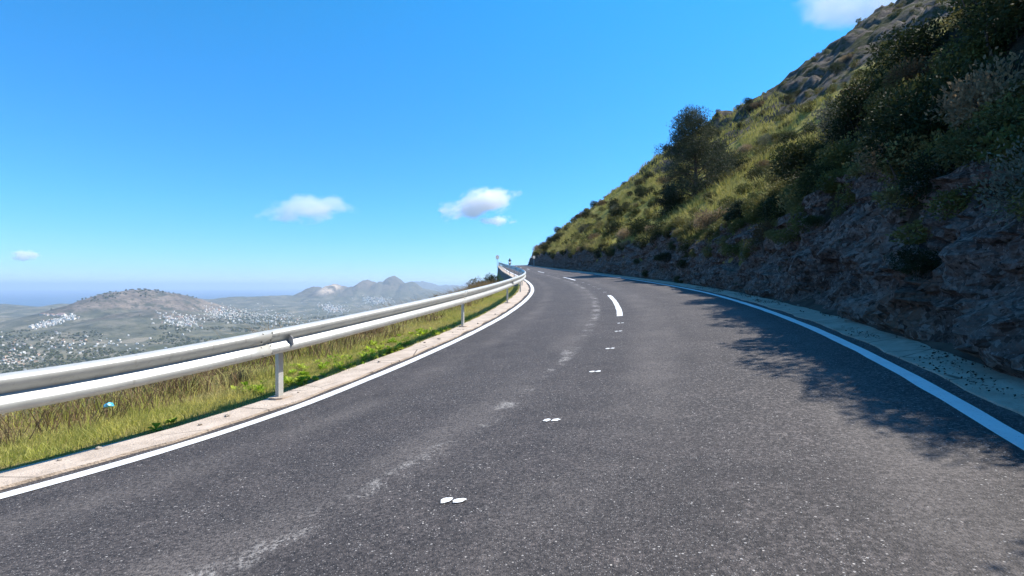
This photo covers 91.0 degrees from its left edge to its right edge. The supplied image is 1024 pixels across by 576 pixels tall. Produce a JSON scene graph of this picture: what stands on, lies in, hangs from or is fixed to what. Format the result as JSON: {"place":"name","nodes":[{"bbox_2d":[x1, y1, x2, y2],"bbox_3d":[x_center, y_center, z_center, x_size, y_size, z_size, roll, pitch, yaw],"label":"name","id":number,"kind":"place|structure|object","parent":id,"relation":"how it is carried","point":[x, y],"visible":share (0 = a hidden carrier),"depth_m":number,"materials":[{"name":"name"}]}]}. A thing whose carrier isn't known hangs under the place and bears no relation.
{"place":"outdoors","nodes":[
{"label":"outdoors","id":0,"kind":"place"},
{"bbox_2d":[0,289,304,306],"bbox_3d":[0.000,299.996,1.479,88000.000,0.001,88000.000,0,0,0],"label":"sea","id":1,"kind":"structure","parent":0,"point":[37,298],"depth_m":16807.85,"materials":[{"name":"blue liquid"}]},
{"bbox_2d":[0,276,465,420],"bbox_3d":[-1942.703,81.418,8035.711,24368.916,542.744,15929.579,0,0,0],"label":"valley","id":2,"kind":"structure","parent":0,"point":[113,319],"depth_m":3091.20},
{"bbox_2d":[0,288,344,418],"bbox_3d":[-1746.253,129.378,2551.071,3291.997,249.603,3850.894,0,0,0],"label":"valley trees","id":3,"kind":"object","parent":2,"relation":"on","point":[59,356],"visible":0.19,"depth_m":2115.43,"materials":[{"name":"green plant"}]},
{"bbox_2d":[0,295,393,369],"bbox_3d":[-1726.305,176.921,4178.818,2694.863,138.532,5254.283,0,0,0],"label":"town blocks","id":4,"kind":"structure","parent":2,"relation":"on","point":[54,320],"depth_m":2827.12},
{"bbox_2d":[0,272,519,471],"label":"verge slope","id":5,"kind":"structure","parent":0,"point":[320,376],"depth_m":4.87,"materials":[{"name":"green plant"}]},
{"bbox_2d":[103,402,113,406],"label":"litter","id":6,"kind":"object","parent":5,"relation":"in","point":[109,404],"visible":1,"depth_m":4.24,"materials":[{"name":"blue plastic"}]},
{"bbox_2d":[148,423,162,431],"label":"leafy weed","id":7,"kind":"object","parent":5,"relation":"on","point":[155,425],"visible":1,"depth_m":4.06,"materials":[{"name":"green plant"}]},
{"bbox_2d":[166,417,177,422],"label":"leafy weed","id":8,"kind":"object","parent":5,"relation":"on","point":[172,420],"visible":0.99,"depth_m":4.24,"materials":[{"name":"green plant"}]},
{"bbox_2d":[160,380,184,393],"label":"shrub","id":9,"kind":"object","parent":5,"relation":"on","point":[174,384],"visible":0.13,"depth_m":5.88,"materials":[{"name":"brown plant"}]},
{"bbox_2d":[227,369,250,381],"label":"shrub","id":10,"kind":"object","parent":5,"relation":"on","point":[241,374],"visible":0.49,"depth_m":5.84,"materials":[{"name":"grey plant"}]},
{"bbox_2d":[0,277,500,446],"bbox_3d":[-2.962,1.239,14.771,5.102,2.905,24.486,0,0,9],"label":"tall grass","id":11,"kind":"structure","parent":5,"relation":"on","point":[144,397],"depth_m":5.27,"materials":[{"name":"green plant"}]},
{"bbox_2d":[254,384,265,393],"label":"leafy weed","id":12,"kind":"object","parent":5,"relation":"on","point":[261,388],"visible":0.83,"depth_m":5.24,"materials":[{"name":"green plant"}]},
{"bbox_2d":[295,376,309,382],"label":"leafy weed","id":13,"kind":"object","parent":5,"relation":"on","point":[300,378],"visible":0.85,"depth_m":5.58,"materials":[{"name":"green plant"}]},
{"bbox_2d":[467,276,492,288],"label":"shrub","id":14,"kind":"object","parent":5,"relation":"on","point":[476,278],"visible":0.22,"depth_m":33.93,"materials":[{"name":"green plant"}]},
{"bbox_2d":[483,273,498,283],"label":"shrub","id":15,"kind":"object","parent":5,"relation":"on","point":[488,279],"visible":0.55,"depth_m":39.73,"materials":[{"name":"green plant"}]},
{"bbox_2d":[498,268,517,286],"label":"retaining wall","id":16,"kind":"structure","parent":5,"relation":"on","point":[503,275],"depth_m":44.87,"materials":[{"name":"concrete"}]},
{"bbox_2d":[0,0,896,289],"label":"sky","id":17,"kind":"structure","parent":0,"point":[148,144],"materials":[{"name":"blue"}]},
{"bbox_2d":[0,265,1023,575],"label":"road","id":18,"kind":"structure","parent":0,"point":[560,423],"depth_m":2.63,"materials":[{"name":"grey asphalt"}]},
{"bbox_2d":[0,266,528,489],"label":"kerb strip","id":19,"kind":"object","parent":18,"relation":"on","point":[9,478],"visible":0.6,"depth_m":4.29,"materials":[{"name":"concrete"}]},
{"bbox_2d":[0,262,525,413],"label":"guardrail","id":20,"kind":"object","parent":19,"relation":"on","point":[27,389],"visible":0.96,"depth_m":4.07,"materials":[{"name":"metal"}]},
{"bbox_2d":[530,265,1023,415],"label":"gutter strip","id":21,"kind":"object","parent":18,"relation":"on","point":[905,349],"visible":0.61,"depth_m":4.50,"materials":[{"name":"concrete"}]},
{"bbox_2d":[533,265,983,364],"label":"toe debris","id":22,"kind":"object","parent":21,"relation":"on","point":[944,347],"visible":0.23,"depth_m":7.43,"materials":[{"name":"soil"}]},
{"bbox_2d":[695,287,1015,396],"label":"fallen leaves","id":23,"kind":"object","parent":21,"relation":"on","point":[778,302],"visible":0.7,"depth_m":4.16,"materials":[{"name":"brown plant"}]},
{"bbox_2d":[562,0,1023,265],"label":"hillside","id":24,"kind":"structure","parent":0,"point":[804,77],"depth_m":59.28,"materials":[{"name":"green plant"}]},
{"bbox_2d":[546,235,554,243],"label":"shrub","id":25,"kind":"object","parent":24,"relation":"on","point":[549,239],"visible":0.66,"depth_m":86.83,"materials":[{"name":"green plant"}]},
{"bbox_2d":[575,224,587,233],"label":"shrub","id":26,"kind":"object","parent":24,"relation":"on","point":[583,227],"visible":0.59,"depth_m":59.61,"materials":[{"name":"green plant"}]},
{"bbox_2d":[581,209,591,218],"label":"shrub","id":27,"kind":"object","parent":24,"relation":"on","point":[586,213],"visible":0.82,"depth_m":79.05,"materials":[{"name":"green plant"}]},
{"bbox_2d":[587,232,601,239],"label":"shrub","id":28,"kind":"object","parent":24,"relation":"on","point":[594,235],"visible":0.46,"depth_m":47.08,"materials":[{"name":"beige plant"}]},
{"bbox_2d":[597,200,608,206],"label":"shrub","id":29,"kind":"object","parent":24,"relation":"on","point":[600,202],"visible":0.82,"depth_m":82.33,"materials":[{"name":"green plant"}]},
{"bbox_2d":[606,200,618,209],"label":"shrub","id":30,"kind":"object","parent":24,"relation":"on","point":[611,203],"visible":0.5,"depth_m":66.80,"materials":[{"name":"green plant"}]},
{"bbox_2d":[607,209,621,218],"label":"shrub","id":31,"kind":"object","parent":24,"relation":"on","point":[614,213],"visible":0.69,"depth_m":53.62,"materials":[{"name":"green plant"}]},
{"bbox_2d":[604,221,625,235],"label":"shrub","id":32,"kind":"object","parent":24,"relation":"on","point":[619,225],"visible":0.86,"depth_m":41.63,"materials":[{"name":"green plant"}]},
{"bbox_2d":[614,203,629,212],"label":"shrub","id":33,"kind":"object","parent":24,"relation":"on","point":[619,207],"visible":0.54,"depth_m":54.14,"materials":[{"name":"green plant"}]},
{"bbox_2d":[615,226,633,240],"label":"shrub","id":34,"kind":"object","parent":24,"relation":"on","point":[622,234],"visible":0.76,"depth_m":34.74,"materials":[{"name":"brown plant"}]},
{"bbox_2d":[627,215,652,236],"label":"shrub","id":35,"kind":"object","parent":24,"relation":"on","point":[638,226],"visible":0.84,"depth_m":29.92,"materials":[{"name":"green plant"}]},
{"bbox_2d":[634,177,646,187],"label":"shrub","id":36,"kind":"object","parent":24,"relation":"on","point":[640,181],"visible":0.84,"depth_m":68.70,"materials":[{"name":"green plant"}]},
{"bbox_2d":[634,235,647,249],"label":"shrub","id":37,"kind":"object","parent":24,"relation":"on","point":[642,243],"visible":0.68,"depth_m":26.49,"materials":[{"name":"green plant"}]},
{"bbox_2d":[634,185,647,198],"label":"shrub","id":38,"kind":"object","parent":24,"relation":"on","point":[639,193],"visible":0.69,"depth_m":55.88,"materials":[{"name":"green plant"}]},
{"bbox_2d":[641,186,654,196],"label":"shrub","id":39,"kind":"object","parent":24,"relation":"on","point":[648,191],"visible":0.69,"depth_m":53.52,"materials":[{"name":"green plant"}]},
{"bbox_2d":[643,171,654,179],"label":"shrub","id":40,"kind":"object","parent":24,"relation":"on","point":[648,174],"visible":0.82,"depth_m":71.00,"materials":[{"name":"green plant"}]},
{"bbox_2d":[643,220,670,244],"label":"shrub","id":41,"kind":"object","parent":24,"relation":"on","point":[655,230],"visible":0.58,"depth_m":24.18,"materials":[{"name":"green plant"}]},
{"bbox_2d":[656,175,671,184],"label":"shrub","id":42,"kind":"object","parent":24,"relation":"on","point":[659,178],"visible":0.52,"depth_m":57.31,"materials":[{"name":"green plant"}]},
{"bbox_2d":[653,183,682,217],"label":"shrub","id":43,"kind":"object","parent":24,"relation":"on","point":[663,201],"visible":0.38,"depth_m":34.81,"materials":[{"name":"green plant"}]},
{"bbox_2d":[666,193,686,210],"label":"shrub","id":44,"kind":"object","parent":24,"relation":"on","point":[676,200],"visible":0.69,"depth_m":33.72,"materials":[{"name":"green plant"}]},
{"bbox_2d":[533,91,838,254],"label":"hillside grass","id":45,"kind":"structure","parent":24,"relation":"on","point":[572,228],"depth_m":49.56,"materials":[{"name":"green plant"}]},
{"bbox_2d":[678,239,694,254],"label":"shrub","id":46,"kind":"object","parent":24,"relation":"on","point":[683,247],"visible":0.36,"depth_m":18.84,"materials":[{"name":"green plant"}]},
{"bbox_2d":[682,217,701,230],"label":"shrub","id":47,"kind":"object","parent":24,"relation":"on","point":[689,224],"visible":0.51,"depth_m":20.76,"materials":[{"name":"green plant"}]},
{"bbox_2d":[653,104,745,200],"bbox_3d":[12.031,-8.739,33.453,5.734,7.012,5.887,0,0,0],"label":"pine tree","id":48,"kind":"object","parent":24,"relation":"on","point":[683,138],"visible":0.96,"depth_m":32.83,"materials":[{"name":"green plant"}]},
{"bbox_2d":[699,190,716,200],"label":"shrub","id":49,"kind":"object","parent":24,"relation":"on","point":[709,195],"visible":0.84,"depth_m":29.10,"materials":[{"name":"green plant"}]},
{"bbox_2d":[691,204,728,230],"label":"shrub","id":50,"kind":"object","parent":24,"relation":"on","point":[702,219],"visible":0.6,"depth_m":19.20,"materials":[{"name":"beige plant"}]},
{"bbox_2d":[708,208,731,222],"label":"shrub","id":51,"kind":"object","parent":24,"relation":"on","point":[717,214],"visible":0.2,"depth_m":18.88,"materials":[{"name":"green plant"}]},
{"bbox_2d":[703,141,737,175],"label":"shrub","id":52,"kind":"object","parent":24,"relation":"on","point":[730,168],"visible":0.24,"depth_m":38.41,"materials":[{"name":"green plant"}]},
{"bbox_2d":[722,199,747,226],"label":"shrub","id":53,"kind":"object","parent":24,"relation":"on","point":[733,213],"visible":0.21,"depth_m":14.62,"materials":[{"name":"green plant"}]},
{"bbox_2d":[719,198,750,211],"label":"shrub","id":54,"kind":"object","parent":24,"relation":"on","point":[728,205],"visible":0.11,"depth_m":19.36,"materials":[{"name":"green plant"}]},
{"bbox_2d":[732,155,750,168],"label":"shrub","id":55,"kind":"object","parent":24,"relation":"on","point":[740,162],"visible":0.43,"depth_m":33.64,"materials":[{"name":"green plant"}]},
{"bbox_2d":[736,144,751,152],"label":"rock","id":56,"kind":"object","parent":24,"relation":"on","point":[747,147],"visible":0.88,"depth_m":46.49,"materials":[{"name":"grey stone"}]},
{"bbox_2d":[740,102,751,113],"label":"shrub","id":57,"kind":"object","parent":24,"relation":"on","point":[747,105],"visible":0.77,"depth_m":74.42,"materials":[{"name":"green plant"}]},
{"bbox_2d":[742,96,752,104],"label":"shrub","id":58,"kind":"object","parent":24,"relation":"on","point":[748,101],"visible":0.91,"depth_m":76.29,"materials":[{"name":"green plant"}]},
{"bbox_2d":[743,161,768,181],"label":"shrub","id":59,"kind":"object","parent":24,"relation":"on","point":[756,171],"visible":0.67,"depth_m":25.48,"materials":[{"name":"green plant"}]},
{"bbox_2d":[750,100,763,109],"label":"shrub","id":60,"kind":"object","parent":24,"relation":"on","point":[756,103],"visible":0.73,"depth_m":72.97,"materials":[{"name":"green plant"}]},
{"bbox_2d":[747,219,775,254],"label":"shrub","id":61,"kind":"object","parent":24,"relation":"on","point":[762,231],"visible":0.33,"depth_m":11.75,"materials":[{"name":"green plant"}]},
{"bbox_2d":[754,159,772,167],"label":"shrub","id":62,"kind":"object","parent":24,"relation":"on","point":[763,163],"visible":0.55,"depth_m":28.88,"materials":[{"name":"green plant"}]},
{"bbox_2d":[756,133,773,145],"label":"shrub","id":63,"kind":"object","parent":24,"relation":"on","point":[766,135],"visible":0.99,"depth_m":43.30,"materials":[{"name":"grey plant"}]},
{"bbox_2d":[755,191,788,224],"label":"shrub","id":64,"kind":"object","parent":24,"relation":"on","point":[765,209],"visible":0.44,"depth_m":11.88,"materials":[{"name":"green plant"}]},
{"bbox_2d":[758,160,786,185],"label":"shrub","id":65,"kind":"object","parent":24,"relation":"on","point":[768,178],"visible":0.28,"depth_m":21.01,"materials":[{"name":"green plant"}]},
{"bbox_2d":[528,156,1023,379],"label":"rock cut","id":66,"kind":"object","parent":24,"relation":"attached to","point":[967,296],"visible":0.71,"depth_m":6.23,"materials":[{"name":"grey stone"}]},
{"bbox_2d":[657,252,670,264],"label":"shrub","id":67,"kind":"object","parent":66,"relation":"on","point":[664,258],"visible":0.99,"depth_m":21.63,"materials":[{"name":"green plant"}]},
{"bbox_2d":[662,231,670,240],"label":"shrub","id":68,"kind":"object","parent":66,"relation":"on","point":[667,235],"visible":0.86,"depth_m":22.61,"materials":[{"name":"green plant"}]},
{"bbox_2d":[665,241,675,252],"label":"shrub","id":69,"kind":"object","parent":66,"relation":"on","point":[671,246],"visible":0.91,"depth_m":21.15,"materials":[{"name":"green plant"}]},
{"bbox_2d":[676,259,688,270],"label":"shrub","id":70,"kind":"object","parent":66,"relation":"on","point":[683,263],"visible":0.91,"depth_m":18.61,"materials":[{"name":"green plant"}]},
{"bbox_2d":[704,228,714,239],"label":"shrub","id":71,"kind":"object","parent":66,"relation":"on","point":[709,233],"visible":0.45,"depth_m":16.22,"materials":[{"name":"green plant"}]},
{"bbox_2d":[804,215,825,229],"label":"shrub","id":72,"kind":"object","parent":66,"relation":"on","point":[817,218],"visible":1,"depth_m":9.05,"materials":[{"name":"green plant"}]},
{"bbox_2d":[885,244,942,286],"bbox_3d":[4.178,-0.239,5.189,0.408,0.454,0.529,0,0,-36],"label":"shrub","id":73,"kind":"object","parent":66,"relation":"on","point":[915,262],"visible":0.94,"depth_m":5.17,"materials":[{"name":"green plant"}]},
{"bbox_2d":[532,0,1023,260],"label":"hillside scrub","id":74,"kind":"object","parent":24,"relation":"on","point":[843,155],"visible":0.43,"depth_m":8.65,"materials":[{"name":"green plant"}]},
{"bbox_2d":[780,92,794,100],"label":"shrub","id":75,"kind":"object","parent":24,"relation":"on","point":[789,97],"visible":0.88,"depth_m":60.70,"materials":[{"name":"green plant"}]},
{"bbox_2d":[778,131,797,144],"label":"shrub","id":76,"kind":"object","parent":24,"relation":"on","point":[782,135],"visible":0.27,"depth_m":32.10,"materials":[{"name":"green plant"}]},
{"bbox_2d":[768,141,812,180],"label":"shrub","id":77,"kind":"object","parent":24,"relation":"on","point":[787,163],"visible":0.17,"depth_m":11.87,"materials":[{"name":"green plant"}]},
{"bbox_2d":[780,131,800,143],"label":"shrub","id":78,"kind":"object","parent":24,"relation":"on","point":[793,134],"visible":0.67,"depth_m":31.73,"materials":[{"name":"green plant"}]},
{"bbox_2d":[768,138,818,184],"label":"shrub","id":79,"kind":"object","parent":24,"relation":"on","point":[777,158],"visible":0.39,"depth_m":11.91,"materials":[{"name":"green plant"}]},
{"bbox_2d":[780,136,833,171],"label":"shrub","id":80,"kind":"object","parent":24,"relation":"on","point":[801,152],"visible":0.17,"depth_m":11.80,"materials":[{"name":"green plant"}]},
{"bbox_2d":[801,120,819,134],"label":"shrub","id":81,"kind":"object","parent":24,"relation":"on","point":[809,127],"visible":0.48,"depth_m":34.06,"materials":[{"name":"green plant"}]},
{"bbox_2d":[784,160,840,206],"bbox_3d":[5.936,-1.917,9.670,1.092,1.172,1.201,0,0,-1],"label":"shrub","id":82,"kind":"object","parent":24,"relation":"on","point":[802,185],"visible":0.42,"depth_m":9.70,"materials":[{"name":"green plant"}]},
{"bbox_2d":[802,136,840,165],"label":"shrub","id":83,"kind":"object","parent":24,"relation":"on","point":[811,151],"visible":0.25,"depth_m":11.13,"materials":[{"name":"green plant"}]},
{"bbox_2d":[804,90,848,142],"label":"shrub","id":84,"kind":"object","parent":24,"relation":"on","point":[824,111],"visible":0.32,"depth_m":11.08,"materials":[{"name":"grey plant"}]},
{"bbox_2d":[828,60,846,73],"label":"shrub","id":85,"kind":"object","parent":24,"relation":"on","point":[835,66],"visible":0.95,"depth_m":54.82,"materials":[{"name":"green plant"}]},
{"bbox_2d":[820,96,854,142],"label":"shrub","id":86,"kind":"object","parent":24,"relation":"on","point":[826,130],"visible":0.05,"depth_m":11.67,"materials":[{"name":"green plant"}]},
{"bbox_2d":[838,54,852,62],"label":"shrub","id":87,"kind":"object","parent":24,"relation":"on","point":[845,57],"visible":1,"depth_m":56.98,"materials":[{"name":"green plant"}]},
{"bbox_2d":[826,105,871,144],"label":"shrub","id":88,"kind":"object","parent":24,"relation":"on","point":[843,129],"visible":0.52,"depth_m":9.89,"materials":[{"name":"green plant"}]},
{"bbox_2d":[826,68,891,137],"bbox_3d":[6.740,-3.450,9.731,1.504,1.284,1.176,0,0,-32],"label":"shrub","id":89,"kind":"object","parent":24,"relation":"on","point":[853,98],"visible":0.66,"depth_m":9.57,"materials":[{"name":"green plant"}]},
{"bbox_2d":[837,73,882,101],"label":"shrub","id":90,"kind":"object","parent":24,"relation":"on","point":[858,87],"depth_m":10.58,"materials":[{"name":"green plant"}]},
{"bbox_2d":[858,111,888,135],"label":"shrub","id":91,"kind":"object","parent":24,"relation":"on","point":[864,126],"visible":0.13,"depth_m":8.34,"materials":[{"name":"green plant"}]},
{"bbox_2d":[858,51,899,86],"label":"shrub","id":92,"kind":"object","parent":24,"relation":"on","point":[866,71],"visible":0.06,"depth_m":10.37,"materials":[{"name":"green plant"}]},
{"bbox_2d":[851,126,909,164],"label":"shrub","id":93,"kind":"object","parent":24,"relation":"on","point":[868,137],"visible":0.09,"depth_m":7.55,"materials":[{"name":"green plant"}]},
{"bbox_2d":[851,139,912,174],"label":"shrub","id":94,"kind":"object","parent":24,"relation":"on","point":[867,160],"visible":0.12,"depth_m":7.04,"materials":[{"name":"green plant"}]},
{"bbox_2d":[852,72,947,134],"bbox_3d":[5.867,-2.574,7.513,1.090,1.205,1.252,0,0,-41],"label":"shrub","id":95,"kind":"object","parent":24,"relation":"on","point":[882,108],"visible":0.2,"depth_m":7.51,"materials":[{"name":"green plant"}]},
{"bbox_2d":[857,82,959,183],"bbox_3d":[5.267,-1.853,6.489,1.191,1.354,1.612,0,0,-9],"label":"shrub","id":96,"kind":"object","parent":24,"relation":"on","point":[870,141],"visible":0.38,"depth_m":6.41,"materials":[{"name":"green plant"}]},
{"bbox_2d":[861,13,956,80],"bbox_3d":[7.027,-4.099,8.850,1.534,1.245,1.510,0,0,28],"label":"shrub","id":97,"kind":"object","parent":24,"relation":"on","point":[909,42],"visible":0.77,"depth_m":8.67,"materials":[{"name":"green plant"}]},
{"bbox_2d":[882,49,951,89],"bbox_3d":[6.743,-3.492,8.309,1.040,0.707,0.876,0,0,31],"label":"shrub","id":98,"kind":"object","parent":24,"relation":"on","point":[917,68],"visible":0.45,"depth_m":8.25,"materials":[{"name":"green plant"}]},
{"bbox_2d":[893,143,965,211],"bbox_3d":[4.777,-1.134,5.479,0.889,0.851,1.021,0,0,-7],"label":"shrub","id":99,"kind":"object","parent":24,"relation":"on","point":[924,171],"visible":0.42,"depth_m":5.55,"materials":[{"name":"green plant"}]},
{"bbox_2d":[873,51,1023,150],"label":"shrub","id":100,"kind":"object","parent":24,"relation":"on","point":[935,92],"visible":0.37,"depth_m":6.13,"materials":[{"name":"green plant"}]},
{"bbox_2d":[924,46,1023,132],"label":"shrub","id":101,"kind":"object","parent":24,"relation":"on","point":[974,99],"visible":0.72,"depth_m":5.25,"materials":[{"name":"green plant"}]},
{"bbox_2d":[931,100,1023,171],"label":"shrub","id":102,"kind":"object","parent":24,"relation":"on","point":[993,128],"visible":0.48,"depth_m":4.80,"materials":[{"name":"green plant"}]},
{"bbox_2d":[957,56,1011,87],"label":"shrub","id":103,"kind":"object","parent":24,"relation":"on","point":[993,67],"visible":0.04,"depth_m":5.92,"materials":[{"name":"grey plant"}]},
{"bbox_2d":[954,0,1016,37],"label":"shrub","id":104,"kind":"object","parent":24,"relation":"on","point":[958,22],"visible":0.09,"depth_m":7.02,"materials":[{"name":"green plant"}]},
{"bbox_2d":[949,0,1023,67],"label":"shrub","id":105,"kind":"object","parent":24,"relation":"on","point":[1002,18],"visible":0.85,"depth_m":6.21,"materials":[{"name":"green plant"}]},
{"bbox_2d":[957,135,1023,229],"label":"shrub","id":106,"kind":"object","parent":24,"relation":"on","point":[1017,172],"visible":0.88,"depth_m":3.98,"materials":[{"name":"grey plant"}]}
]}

